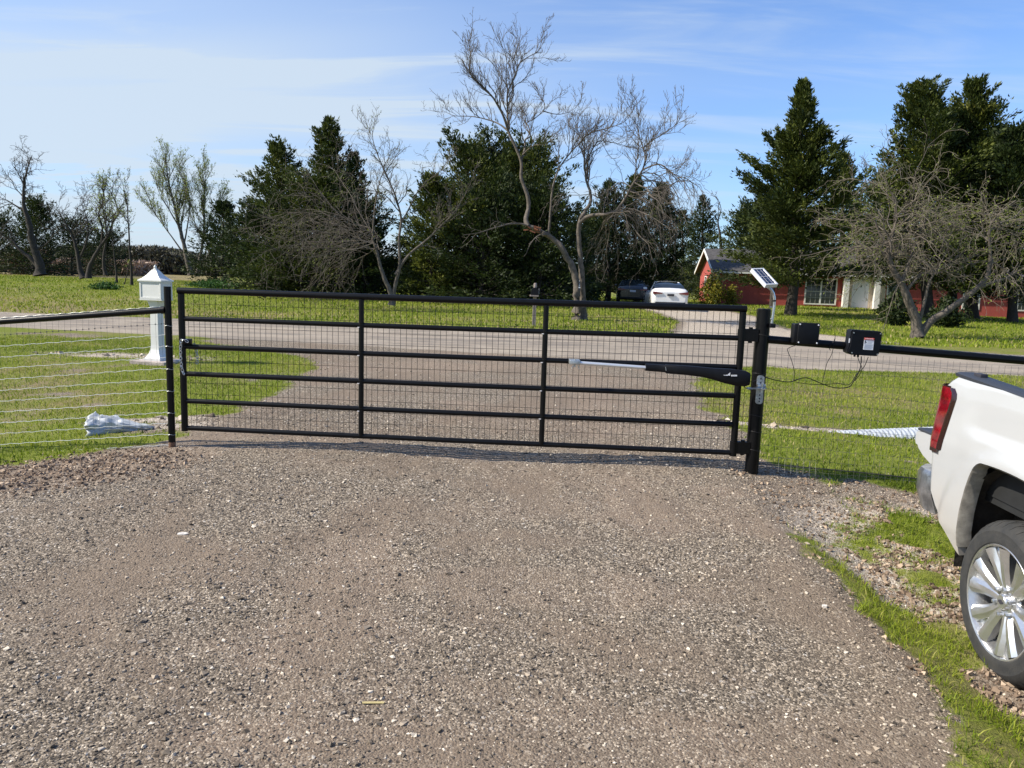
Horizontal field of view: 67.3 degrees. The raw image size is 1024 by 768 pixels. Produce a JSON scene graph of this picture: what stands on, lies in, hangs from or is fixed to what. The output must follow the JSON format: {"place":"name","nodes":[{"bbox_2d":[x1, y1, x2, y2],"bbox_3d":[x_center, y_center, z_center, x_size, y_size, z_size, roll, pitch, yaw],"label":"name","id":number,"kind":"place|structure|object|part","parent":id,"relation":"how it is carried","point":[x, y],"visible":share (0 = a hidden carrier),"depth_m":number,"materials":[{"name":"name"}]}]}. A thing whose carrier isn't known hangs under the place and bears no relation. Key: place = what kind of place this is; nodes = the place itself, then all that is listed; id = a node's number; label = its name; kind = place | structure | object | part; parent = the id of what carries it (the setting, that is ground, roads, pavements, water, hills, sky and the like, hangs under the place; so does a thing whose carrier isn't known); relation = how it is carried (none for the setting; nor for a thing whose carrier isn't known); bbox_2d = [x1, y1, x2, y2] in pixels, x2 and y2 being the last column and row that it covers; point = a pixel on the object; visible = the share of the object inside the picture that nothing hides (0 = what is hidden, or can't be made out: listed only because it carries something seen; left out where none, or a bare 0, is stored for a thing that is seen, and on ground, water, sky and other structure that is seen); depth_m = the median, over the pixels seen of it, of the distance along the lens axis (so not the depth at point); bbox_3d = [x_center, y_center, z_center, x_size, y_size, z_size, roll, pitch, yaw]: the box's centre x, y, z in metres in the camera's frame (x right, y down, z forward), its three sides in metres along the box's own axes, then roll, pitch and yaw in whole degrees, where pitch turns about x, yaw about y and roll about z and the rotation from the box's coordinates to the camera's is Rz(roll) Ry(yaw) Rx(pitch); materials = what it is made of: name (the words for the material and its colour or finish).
{"place":"outdoors","nodes":[
{"label":"outdoors","id":0,"kind":"place"},
{"bbox_2d":[0,338,1023,767],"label":"driveway","id":1,"kind":"structure","parent":0,"point":[492,524],"depth_m":4.11,"materials":[{"name":"grey gravel"}]},
{"bbox_2d":[177,532,188,534],"bbox_3d":[-2.096,0.955,4.905,0.069,0.008,0.043,2,8,0],"label":"flat stone","id":2,"kind":"object","parent":1,"relation":"on","point":[182,533],"visible":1,"depth_m":4.90,"materials":[{"name":"white stone"}]},
{"bbox_2d":[362,701,383,703],"bbox_3d":[-0.573,1.318,3.180,0.090,0.009,0.009,1,8,-3],"label":"stick","id":3,"kind":"object","parent":1,"relation":"on","point":[379,702],"visible":1,"depth_m":3.18,"materials":[{"name":"wood"}]},
{"bbox_2d":[0,272,1023,767],"bbox_3d":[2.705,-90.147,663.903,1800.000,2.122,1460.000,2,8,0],"label":"ground","id":4,"kind":"structure","parent":0,"point":[962,714],"depth_m":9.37,"materials":[{"name":"green plant"}]},
{"bbox_2d":[0,200,57,273],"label":"cedar tree","id":5,"kind":"object","parent":4,"relation":"on","point":[3,217],"visible":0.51,"depth_m":67.36,"materials":[{"name":"green plant"}]},
{"bbox_2d":[5,248,52,273],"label":"dry reeds","id":6,"kind":"object","parent":4,"relation":"on","point":[40,251],"visible":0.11,"depth_m":69.69,"materials":[{"name":"plant"}]},
{"bbox_2d":[0,135,64,275],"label":"bare tree","id":7,"kind":"object","parent":4,"relation":"on","point":[36,260],"visible":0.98,"depth_m":55.07,"materials":[{"name":"grey plant"}]},
{"bbox_2d":[0,191,85,275],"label":"cedar tree","id":8,"kind":"object","parent":4,"relation":"on","point":[33,209],"visible":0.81,"depth_m":64.64,"materials":[{"name":"green plant"}]},
{"bbox_2d":[37,176,106,278],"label":"bare tree","id":9,"kind":"object","parent":4,"relation":"on","point":[81,273],"visible":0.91,"depth_m":49.23,"materials":[{"name":"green plant"}]},
{"bbox_2d":[37,206,120,275],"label":"cedar tree","id":10,"kind":"object","parent":4,"relation":"on","point":[66,238],"visible":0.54,"depth_m":70.86,"materials":[{"name":"green plant"}]},
{"bbox_2d":[0,255,160,275],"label":"dry reeds","id":11,"kind":"object","parent":4,"relation":"on","point":[144,267],"visible":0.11,"depth_m":82.83,"materials":[{"name":"plant"}]},
{"bbox_2d":[0,286,175,452],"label":"pipe fence","id":12,"kind":"object","parent":4,"relation":"on","point":[166,309],"visible":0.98,"depth_m":6.92,"materials":[{"name":"metal"}]},
{"bbox_2d":[82,280,123,289],"bbox_3d":[-21.642,-5.244,40.864,1.867,0.589,1.873,2,8,0],"label":"weed clump","id":13,"kind":"object","parent":4,"relation":"on","point":[103,285],"visible":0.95,"depth_m":40.53,"materials":[{"name":"green plant"}]},
{"bbox_2d":[0,446,212,502],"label":"soil clods","id":14,"kind":"object","parent":4,"relation":"on","point":[93,469],"visible":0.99,"depth_m":6.26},
{"bbox_2d":[74,222,138,275],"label":"cedar tree","id":15,"kind":"object","parent":4,"relation":"on","point":[110,256],"visible":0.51,"depth_m":76.83,"materials":[{"name":"green plant"}]},
{"bbox_2d":[79,172,135,277],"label":"bare tree","id":16,"kind":"object","parent":4,"relation":"on","point":[88,273],"visible":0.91,"depth_m":48.38,"materials":[{"name":"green plant"}]},
{"bbox_2d":[84,168,131,275],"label":"bare tree","id":17,"kind":"object","parent":4,"relation":"on","point":[103,259],"visible":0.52,"depth_m":52.99,"materials":[{"name":"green plant"}]},
{"bbox_2d":[99,209,132,282],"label":"bare tree","id":18,"kind":"object","parent":4,"relation":"on","point":[116,278],"visible":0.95,"depth_m":45.44,"materials":[{"name":"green plant"}]},
{"bbox_2d":[1,244,236,275],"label":"wood","id":19,"kind":"object","parent":4,"relation":"on","point":[169,259],"visible":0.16,"depth_m":104.57,"materials":[{"name":"plant"}]},
{"bbox_2d":[112,168,135,284],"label":"bare tree","id":20,"kind":"object","parent":4,"relation":"on","point":[129,249],"visible":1,"depth_m":44.64,"materials":[{"name":"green plant"}]},
{"bbox_2d":[130,265,178,365],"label":"mailbox pillar","id":21,"kind":"structure","parent":4,"relation":"on","point":[154,281],"depth_m":12.93,"materials":[{"name":"concrete"}]},
{"bbox_2d":[132,136,198,275],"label":"bare tree","id":22,"kind":"object","parent":4,"relation":"on","point":[184,195],"visible":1,"depth_m":55.69,"materials":[{"name":"green plant"}]},
{"bbox_2d":[180,145,232,276],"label":"bare tree","id":23,"kind":"object","parent":4,"relation":"on","point":[204,188],"visible":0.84,"depth_m":56.62,"materials":[{"name":"green plant"}]},
{"bbox_2d":[184,215,232,273],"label":"bare tree","id":24,"kind":"object","parent":4,"relation":"on","point":[200,234],"visible":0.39,"depth_m":52.15,"materials":[{"name":"green plant"}]},
{"bbox_2d":[174,196,247,284],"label":"cedar tree","id":25,"kind":"object","parent":4,"relation":"on","point":[224,209],"visible":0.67,"depth_m":50.73,"materials":[{"name":"green plant"}]},
{"bbox_2d":[184,278,242,288],"bbox_3d":[-18.205,-6.199,47.516,3.681,0.775,3.485,-2,9,-27],"label":"weed clump","id":26,"kind":"object","parent":4,"relation":"on","point":[209,283],"visible":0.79,"depth_m":47.05,"materials":[{"name":"green plant"}]},
{"bbox_2d":[207,191,306,290],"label":"cedar tree","id":27,"kind":"object","parent":4,"relation":"on","point":[251,216],"visible":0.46,"depth_m":41.42,"materials":[{"name":"green plant"}]},
{"bbox_2d":[209,133,309,290],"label":"cedar tree","id":28,"kind":"object","parent":4,"relation":"on","point":[278,160],"visible":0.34,"depth_m":44.35,"materials":[{"name":"green plant"}]},
{"bbox_2d":[233,160,392,300],"bbox_3d":[-10.108,-7.639,40.932,7.898,8.386,9.310,2,8,0],"label":"cedar tree","id":29,"kind":"object","parent":4,"relation":"on","point":[321,183],"visible":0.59,"depth_m":40.27,"materials":[{"name":"green plant"}]},
{"bbox_2d":[269,114,397,291],"bbox_3d":[-10.275,-10.156,44.332,7.553,10.306,6.510,7,9,34],"label":"cedar tree","id":30,"kind":"object","parent":4,"relation":"on","point":[323,144],"visible":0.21,"depth_m":43.20,"materials":[{"name":"green plant"}]},
{"bbox_2d":[333,149,374,291],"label":"cedar tree","id":31,"kind":"object","parent":4,"relation":"on","point":[354,167],"visible":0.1,"depth_m":44.59,"materials":[{"name":"green plant"}]},
{"bbox_2d":[229,99,485,306],"bbox_3d":[-6.485,-6.907,32.721,10.784,9.996,6.887,2,8,0],"label":"bare tree","id":32,"kind":"object","parent":4,"relation":"on","point":[390,291],"visible":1,"depth_m":32.26,"materials":[{"name":"grey plant"}]},
{"bbox_2d":[305,189,419,294],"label":"cedar tree","id":33,"kind":"object","parent":4,"relation":"on","point":[380,228],"visible":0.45,"depth_m":41.81,"materials":[{"name":"green plant"}]},
{"bbox_2d":[253,263,602,300],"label":"undergrowth","id":34,"kind":"object","parent":4,"relation":"on","point":[421,294],"visible":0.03,"depth_m":47.77,"materials":[{"name":"green plant"}]},
{"bbox_2d":[390,171,478,295],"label":"cedar tree","id":35,"kind":"object","parent":4,"relation":"on","point":[415,258],"visible":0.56,"depth_m":40.67,"materials":[{"name":"green plant"}]},
{"bbox_2d":[30,351,846,429],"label":"limestone chips","id":36,"kind":"object","parent":4,"relation":"on","point":[773,424],"visible":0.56,"depth_m":9.13,"materials":[{"name":"stone"}]},
{"bbox_2d":[205,242,699,293],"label":"wood","id":37,"kind":"object","parent":4,"relation":"on","point":[208,255],"depth_m":100.42,"materials":[{"name":"plant"}]},
{"bbox_2d":[382,122,560,297],"bbox_3d":[-2.316,-9.414,42.534,10.339,10.274,9.607,2,8,0],"label":"cedar tree","id":38,"kind":"object","parent":4,"relation":"on","point":[466,155],"visible":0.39,"depth_m":41.66,"materials":[{"name":"green plant"}]},
{"bbox_2d":[380,119,566,298],"bbox_3d":[-1.792,-10.130,45.354,11.344,10.800,9.322,2,8,0],"label":"cedar tree","id":39,"kind":"object","parent":4,"relation":"on","point":[495,144],"visible":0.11,"depth_m":43.51,"materials":[{"name":"green plant"}]},
{"bbox_2d":[412,162,556,304],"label":"cedar tree","id":40,"kind":"object","parent":4,"relation":"on","point":[491,204],"visible":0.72,"depth_m":39.42,"materials":[{"name":"green plant"}]},
{"bbox_2d":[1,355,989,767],"bbox_3d":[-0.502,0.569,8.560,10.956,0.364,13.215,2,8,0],"label":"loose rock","id":41,"kind":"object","parent":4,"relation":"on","point":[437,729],"visible":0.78,"depth_m":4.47,"materials":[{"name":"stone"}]},
{"bbox_2d":[84,411,932,438],"bbox_3d":[0.421,0.623,8.619,9.698,0.566,0.520,1,8,-7],"label":"culvert pipe","id":42,"kind":"object","parent":4,"relation":"on","point":[115,420],"visible":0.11,"depth_m":7.97,"materials":[{"name":"grey metal"}]},
{"bbox_2d":[530,283,538,325],"bbox_3d":[0.747,-2.601,26.126,0.305,1.657,0.520,2,8,0],"label":"mailbox","id":43,"kind":"object","parent":4,"relation":"on","point":[534,292],"visible":0.83,"depth_m":25.90,"materials":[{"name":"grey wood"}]},
{"bbox_2d":[461,163,611,307],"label":"cedar tree","id":44,"kind":"object","parent":4,"relation":"on","point":[539,197],"visible":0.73,"depth_m":39.44,"materials":[{"name":"green plant"}]},
{"bbox_2d":[470,119,640,300],"bbox_3d":[1.530,-9.565,43.896,9.240,10.357,11.691,-2,9,-28],"label":"cedar tree","id":45,"kind":"object","parent":4,"relation":"on","point":[512,156],"visible":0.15,"depth_m":42.71,"materials":[{"name":"green plant"}]},
{"bbox_2d":[421,7,711,320],"bbox_3d":[1.871,-8.100,28.938,11.269,11.473,7.091,2,8,0],"label":"bare tree","id":46,"kind":"object","parent":4,"relation":"on","point":[577,294],"visible":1,"depth_m":29.15,"materials":[{"name":"grey plant"}]},
{"bbox_2d":[556,200,627,301],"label":"cedar tree","id":47,"kind":"object","parent":4,"relation":"on","point":[575,216],"visible":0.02,"depth_m":51.27,"materials":[{"name":"green plant"}]},
{"bbox_2d":[552,177,664,300],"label":"cedar tree","id":48,"kind":"object","parent":4,"relation":"on","point":[607,184],"visible":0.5,"depth_m":48.55,"materials":[{"name":"green plant"}]},
{"bbox_2d":[614,279,648,301],"bbox_3d":[7.377,-5.736,47.458,2.130,1.455,4.815,3,8,7],"label":"parked car","id":49,"kind":"object","parent":4,"relation":"on","point":[634,290],"visible":0.61,"depth_m":45.23,"materials":[{"name":"black metal"}]},
{"bbox_3d":[7.364,-6.165,47.064,1.582,0.470,2.980,3,8,7],"label":"window glass","id":50,"kind":"part","parent":49,"relation":"part of","materials":[{"name":"grey glass"}]},
{"bbox_2d":[595,172,678,301],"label":"cedar tree","id":51,"kind":"object","parent":4,"relation":"on","point":[650,269],"visible":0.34,"depth_m":49.52,"materials":[{"name":"green plant"}]},
{"bbox_2d":[639,180,698,285],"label":"cedar tree","id":52,"kind":"object","parent":4,"relation":"on","point":[677,255],"visible":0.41,"depth_m":51.45,"materials":[{"name":"green plant"}]},
{"bbox_2d":[657,208,704,297],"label":"cedar tree","id":53,"kind":"object","parent":4,"relation":"on","point":[682,225],"visible":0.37,"depth_m":66.47,"materials":[{"name":"green plant"}]},
{"bbox_2d":[678,194,727,289],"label":"cedar tree","id":54,"kind":"object","parent":4,"relation":"on","point":[703,224],"visible":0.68,"depth_m":62.57,"materials":[{"name":"green plant"}]},
{"bbox_2d":[691,271,729,304],"bbox_3d":[12.747,-6.077,49.153,2.179,2.239,2.192,-6,11,-44],"label":"shrub","id":55,"kind":"object","parent":4,"relation":"on","point":[712,297],"visible":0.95,"depth_m":48.91,"materials":[{"name":"green plant"}]},
{"bbox_2d":[705,190,721,248],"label":"bare tree","id":56,"kind":"object","parent":4,"relation":"on","point":[718,220],"visible":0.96,"depth_m":60.70,"materials":[{"name":"plant"}]},
{"bbox_2d":[692,197,754,287],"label":"cedar tree","id":57,"kind":"object","parent":4,"relation":"on","point":[728,232],"visible":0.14,"depth_m":59.98,"materials":[{"name":"green plant"}]},
{"bbox_2d":[723,284,742,304],"bbox_3d":[14.168,-5.741,49.567,1.321,1.453,1.271,5,9,24],"label":"shrub","id":58,"kind":"object","parent":4,"relation":"on","point":[729,300],"visible":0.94,"depth_m":49.50,"materials":[{"name":"green plant"}]},
{"bbox_2d":[719,195,838,307],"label":"cedar tree","id":59,"kind":"object","parent":4,"relation":"on","point":[756,214],"visible":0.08,"depth_m":45.02,"materials":[{"name":"green plant"}]},
{"bbox_2d":[704,76,880,315],"bbox_3d":[14.024,-8.887,37.129,8.574,11.420,6.021,-1,8,-18],"label":"cedar tree","id":60,"kind":"object","parent":4,"relation":"on","point":[798,171],"visible":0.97,"depth_m":36.20,"materials":[{"name":"green plant"}]},
{"bbox_2d":[778,457,818,477],"bbox_3d":[2.444,0.712,6.568,0.343,0.154,0.042,2,8,3],"label":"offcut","id":61,"kind":"object","parent":4,"relation":"on","point":[798,467],"visible":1,"depth_m":6.57,"materials":[{"name":"grey metal"}]},
{"bbox_2d":[808,150,882,251],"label":"cedar tree","id":62,"kind":"object","parent":4,"relation":"on","point":[846,159],"visible":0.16,"depth_m":57.69,"materials":[{"name":"green plant"}]},
{"bbox_2d":[694,248,1023,317],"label":"house","id":63,"kind":"structure","parent":4,"relation":"on","point":[814,295],"depth_m":51.86,"materials":[{"name":"red"}]},
{"bbox_2d":[804,278,837,304],"bbox_3d":[20.818,-6.237,51.864,2.092,1.780,0.045,2,8,5],"label":"window","id":64,"kind":"structure","parent":63,"relation":"in","point":[813,295],"depth_m":51.88,"materials":[{"name":"grey glass"}]},
{"bbox_2d":[851,278,869,307],"bbox_3d":[23.355,-6.102,51.580,1.067,1.960,0.070,2,8,5],"label":"door","id":65,"kind":"structure","parent":63,"relation":"in","point":[858,296],"depth_m":51.60,"materials":[{"name":"white wood"}]},
{"bbox_2d":[886,280,901,298],"bbox_3d":[25.580,-6.032,51.408,1.068,1.780,0.045,2,8,5],"label":"window","id":66,"kind":"structure","parent":63,"relation":"in","point":[888,291],"depth_m":51.39,"materials":[{"name":"grey"}]},
{"bbox_2d":[961,293,980,308],"bbox_3d":[30.459,-5.822,50.948,1.120,1.780,0.045,2,8,5],"label":"window","id":67,"kind":"structure","parent":63,"relation":"in","point":[963,304],"depth_m":50.95,"materials":[{"name":"grey"}]},
{"bbox_2d":[1018,287,1023,310],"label":"window","id":68,"kind":"structure","parent":63,"relation":"in","point":[1020,306],"depth_m":50.73,"materials":[{"name":"grey"}]},
{"bbox_2d":[848,151,877,263],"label":"bare tree","id":69,"kind":"object","parent":4,"relation":"on","point":[866,166],"visible":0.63,"depth_m":42.78,"materials":[{"name":"grey plant"}]},
{"bbox_2d":[837,160,897,251],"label":"cedar tree","id":70,"kind":"object","parent":4,"relation":"on","point":[875,173],"visible":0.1,"depth_m":58.37,"materials":[{"name":"green plant"}]},
{"bbox_2d":[731,466,1023,718],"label":"rubble","id":71,"kind":"object","parent":4,"relation":"on","point":[1002,701],"visible":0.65,"depth_m":5.00,"materials":[{"name":"grey stone"}]},
{"bbox_2d":[745,308,1023,481],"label":"pipe fence","id":72,"kind":"object","parent":4,"relation":"on","point":[760,357],"visible":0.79,"depth_m":6.50,"materials":[{"name":"black metal"}]},
{"bbox_2d":[176,287,758,456],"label":"farm gate","id":73,"kind":"structure","parent":72,"relation":"attached to","point":[741,337],"depth_m":6.72,"materials":[{"name":"black metal"}]},
{"bbox_2d":[179,339,198,374],"bbox_3d":[-2.889,-0.245,6.895,0.066,0.327,0.171,8,10,40],"label":"chain","id":74,"kind":"object","parent":73,"relation":"hanging from","point":[181,354],"visible":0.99,"depth_m":6.85,"materials":[{"name":"metal"}]},
{"bbox_2d":[569,359,766,403],"bbox_3d":[1.309,-0.019,6.509,1.667,0.332,0.145,2,8,5],"label":"gate opener","id":75,"kind":"object","parent":72,"relation":"attached to","point":[735,377],"visible":1,"depth_m":6.43,"materials":[{"name":"black"}]},
{"bbox_2d":[750,268,777,327],"bbox_3d":[2.111,-0.720,6.418,0.187,0.495,0.198,-2,9,-24],"label":"solar panel","id":76,"kind":"object","parent":72,"relation":"attached to","point":[763,277],"visible":1,"depth_m":6.39,"materials":[{"name":"white"}]},
{"bbox_2d":[790,322,819,344],"bbox_3d":[2.450,-0.424,6.434,0.211,0.183,0.109,2,8,3],"label":"junction box","id":77,"kind":"object","parent":72,"relation":"attached to","point":[805,333],"visible":1,"depth_m":6.39,"materials":[{"name":"black plastic"}]},
{"bbox_2d":[787,344,798,377],"bbox_3d":[2.381,-0.181,6.471,0.148,0.319,0.005,2,8,3],"label":"cable","id":78,"kind":"object","parent":77,"relation":"hanging from","point":[791,359],"visible":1,"depth_m":6.47,"materials":[{"name":"black plastic"}]},
{"bbox_2d":[753,356,861,388],"bbox_3d":[2.484,-0.110,6.474,0.883,0.279,0.008,2,8,3],"label":"cable","id":79,"kind":"object","parent":72,"relation":"attached to","point":[817,381],"visible":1,"depth_m":6.48,"materials":[{"name":"black plastic"}]},
{"bbox_2d":[843,329,881,356],"bbox_3d":[2.926,-0.338,6.415,0.269,0.228,0.124,2,8,3],"label":"control box","id":80,"kind":"object","parent":72,"relation":"attached to","point":[864,342],"visible":1,"depth_m":6.36,"materials":[{"name":"black plastic"}]},
{"bbox_2d":[797,358,867,384],"bbox_3d":[2.687,-0.114,6.472,0.590,0.252,0.006,2,8,3],"label":"cable","id":81,"kind":"object","parent":80,"relation":"attached to","point":[836,383],"visible":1,"depth_m":6.48,"materials":[{"name":"black plastic"}]},
{"bbox_2d":[873,288,919,324],"bbox_3d":[16.600,-3.302,33.183,1.842,1.686,1.807,5,9,25],"label":"shrub","id":82,"kind":"object","parent":4,"relation":"on","point":[896,315],"visible":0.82,"depth_m":33.03,"materials":[{"name":"green plant"}]},
{"bbox_2d":[771,116,1023,337],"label":"bare tree","id":83,"kind":"object","parent":4,"relation":"on","point":[918,327],"visible":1,"depth_m":25.73,"materials":[{"name":"grey plant"}]},
{"bbox_2d":[785,465,1023,767],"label":"grass","id":84,"kind":"structure","parent":4,"relation":"on","point":[864,606],"depth_m":4.24,"materials":[{"name":"green plant"}]},
{"bbox_2d":[830,73,1023,317],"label":"cedar tree","id":85,"kind":"object","parent":4,"relation":"on","point":[925,99],"visible":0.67,"depth_m":37.92,"materials":[{"name":"green plant"}]},
{"bbox_2d":[844,90,1023,313],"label":"cedar tree","id":86,"kind":"object","parent":4,"relation":"on","point":[993,123],"visible":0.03,"depth_m":39.00,"materials":[{"name":"green plant"}]},
{"bbox_2d":[923,294,973,327],"bbox_3d":[18.454,-3.116,32.899,1.814,1.486,1.676,2,8,0],"label":"shrub","id":87,"kind":"object","parent":4,"relation":"on","point":[952,319],"visible":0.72,"depth_m":32.53,"materials":[{"name":"green plant"}]},
{"bbox_2d":[908,71,1023,318],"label":"cedar tree","id":88,"kind":"object","parent":4,"relation":"on","point":[974,90],"visible":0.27,"depth_m":38.84,"materials":[{"name":"green plant"}]},
{"bbox_2d":[915,372,1023,688],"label":"pickup truck","id":89,"kind":"object","parent":4,"relation":"on","point":[970,480],"visible":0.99,"depth_m":4.08,"materials":[{"name":"white metal"}]},
{"bbox_2d":[940,117,1023,322],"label":"cedar tree","id":90,"kind":"object","parent":4,"relation":"on","point":[1009,144],"visible":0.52,"depth_m":37.38,"materials":[{"name":"green plant"}]},
{"bbox_2d":[0,312,1023,375],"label":"road","id":91,"kind":"structure","parent":0,"point":[575,345],"depth_m":19.01,"materials":[{"name":"grey asphalt"}]},
{"bbox_2d":[0,274,1023,348],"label":"lawn grass","id":92,"kind":"structure","parent":0,"point":[33,279],"depth_m":31.71,"materials":[{"name":"green plant"}]},
{"bbox_2d":[0,0,1023,263],"label":"sky","id":93,"kind":"structure","parent":0,"point":[89,85],"materials":[{"name":"blue"}]},
{"bbox_2d":[645,309,898,343],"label":"path","id":94,"kind":"structure","parent":0,"point":[716,325],"depth_m":30.34,"materials":[{"name":"grey concrete"}]},
{"bbox_2d":[643,281,688,303],"bbox_3d":[8.144,-4.754,41.040,2.130,1.475,4.815,2,8,4],"label":"parked car","id":95,"kind":"object","parent":94,"relation":"on","point":[665,292],"visible":0.77,"depth_m":38.79,"materials":[{"name":"white metal"}]},
{"bbox_3d":[8.149,-5.182,40.645,1.635,0.490,2.980,2,8,4],"label":"window glass","id":96,"kind":"part","parent":95,"relation":"part of","materials":[{"name":"grey glass"}]}
]}

